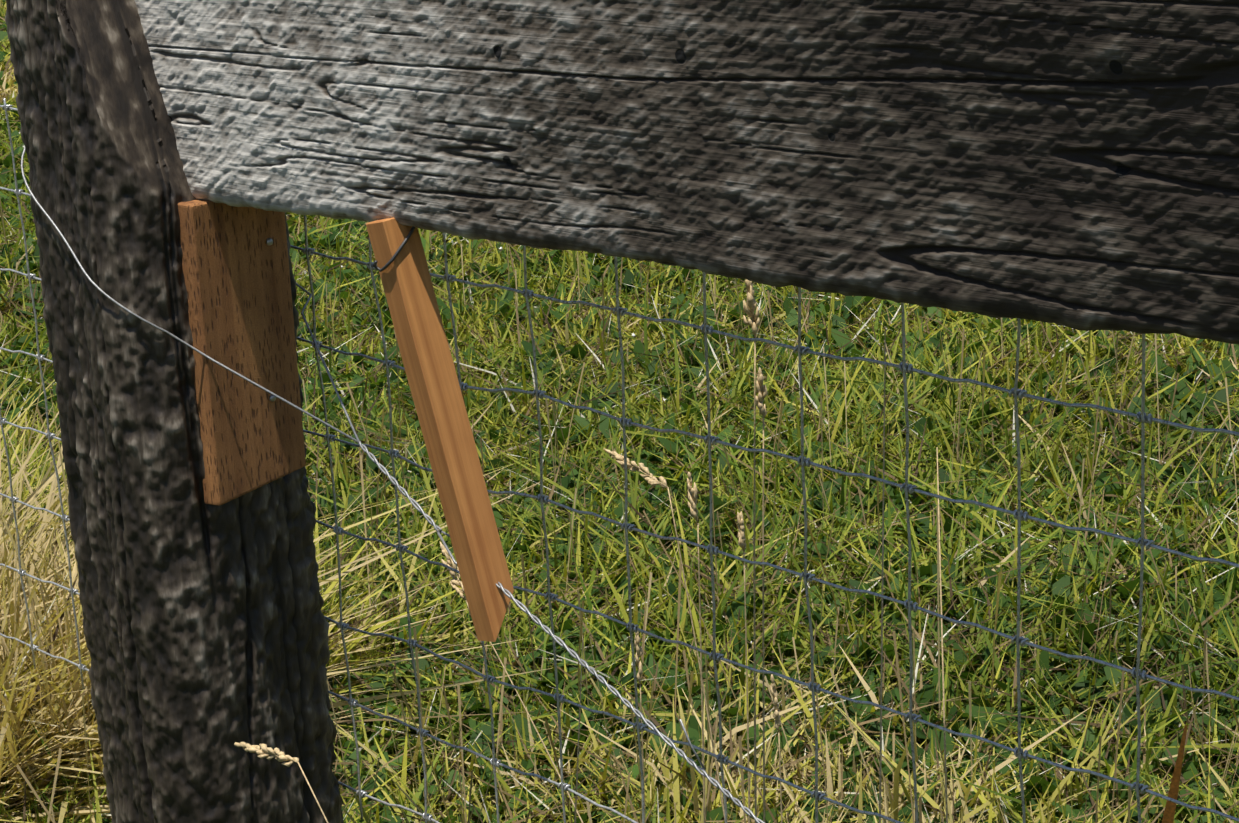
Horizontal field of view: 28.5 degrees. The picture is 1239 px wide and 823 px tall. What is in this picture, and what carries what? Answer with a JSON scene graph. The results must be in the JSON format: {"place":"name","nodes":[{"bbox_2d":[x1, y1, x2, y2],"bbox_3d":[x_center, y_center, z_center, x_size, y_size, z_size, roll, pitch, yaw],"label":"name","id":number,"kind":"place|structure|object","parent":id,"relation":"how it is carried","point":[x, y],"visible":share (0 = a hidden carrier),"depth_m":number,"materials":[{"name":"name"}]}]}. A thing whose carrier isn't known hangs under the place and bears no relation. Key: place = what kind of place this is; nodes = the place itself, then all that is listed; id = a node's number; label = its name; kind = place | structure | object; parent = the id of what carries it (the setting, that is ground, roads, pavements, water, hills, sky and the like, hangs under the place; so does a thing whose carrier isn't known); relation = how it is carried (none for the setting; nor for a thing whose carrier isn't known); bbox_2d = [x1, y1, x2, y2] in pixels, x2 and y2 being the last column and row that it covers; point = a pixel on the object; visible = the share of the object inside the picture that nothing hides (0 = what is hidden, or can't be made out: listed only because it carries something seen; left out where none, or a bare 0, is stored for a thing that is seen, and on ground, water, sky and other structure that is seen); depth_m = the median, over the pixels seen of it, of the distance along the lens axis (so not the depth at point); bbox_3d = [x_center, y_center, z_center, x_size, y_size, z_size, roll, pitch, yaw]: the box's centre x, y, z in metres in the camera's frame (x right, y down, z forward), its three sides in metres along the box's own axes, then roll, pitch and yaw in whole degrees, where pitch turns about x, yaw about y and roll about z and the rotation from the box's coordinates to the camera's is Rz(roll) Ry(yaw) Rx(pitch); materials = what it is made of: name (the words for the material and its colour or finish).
{"place":"outdoors","nodes":[
{"label":"outdoors","id":0,"kind":"place"},
{"bbox_2d":[0,0,1238,822],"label":"grass field","id":1,"kind":"structure","parent":0,"point":[1080,588],"depth_m":4.29,"materials":[{"name":"green plant"}]},
{"bbox_2d":[234,279,947,822],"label":"dry grass stalks","id":2,"kind":"object","parent":1,"relation":"on","point":[266,751],"visible":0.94,"depth_m":2.59,"materials":[{"name":"plant"}]},
{"label":"ground","id":3,"kind":"structure","parent":0,"visible":0},
{"bbox_2d":[5,0,343,822],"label":"fence post","id":4,"kind":"object","parent":3,"relation":"on","point":[205,626],"visible":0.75,"depth_m":2.67,"materials":[{"name":"black wood"}]},
{"bbox_2d":[178,199,305,505],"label":"wooden block","id":5,"kind":"structure","parent":4,"relation":"attached to","point":[236,270],"depth_m":2.62,"materials":[{"name":"brown wood"}]},
{"bbox_2d":[266,238,275,400],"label":"nails","id":6,"kind":"object","parent":5,"relation":"attached to","point":[269,241],"visible":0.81,"depth_m":2.62,"materials":[{"name":"silver metal"}]},
{"bbox_2d":[21,147,764,822],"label":"brace wire","id":7,"kind":"object","parent":4,"relation":"attached to","point":[573,653],"visible":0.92,"depth_m":2.46,"materials":[{"name":"grey metal"}]},
{"bbox_2d":[366,217,513,641],"bbox_3d":[-0.167,0.016,2.387,0.045,0.427,0.032,-21,11,-36],"label":"twist stick","id":8,"kind":"object","parent":7,"relation":"attached to","point":[434,385],"visible":1,"depth_m":2.37,"materials":[{"name":"brown wood"}]},
{"bbox_2d":[373,226,415,271],"bbox_3d":[-0.210,-0.171,2.352,0.058,0.068,0.031,-19,23,-42],"label":"wire loop","id":9,"kind":"object","parent":8,"relation":"attached to","point":[397,252],"visible":0.71,"depth_m":2.34,"materials":[{"name":"grey metal"}]},
{"bbox_2d":[0,98,1238,822],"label":"woven wire fence","id":10,"kind":"object","parent":4,"relation":"attached to","point":[1020,516],"visible":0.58,"depth_m":2.37,"materials":[{"name":"grey metal"}]},
{"bbox_2d":[135,0,1238,343],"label":"brace rail","id":11,"kind":"object","parent":4,"relation":"attached to","point":[1073,164],"visible":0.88,"depth_m":1.97,"materials":[{"name":"grey wood"}]},
{"bbox_2d":[1162,725,1187,822],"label":"blade","id":12,"kind":"object","parent":3,"relation":"on","point":[1169,812],"visible":1,"depth_m":2.13,"materials":[{"name":"plant"}]}
]}

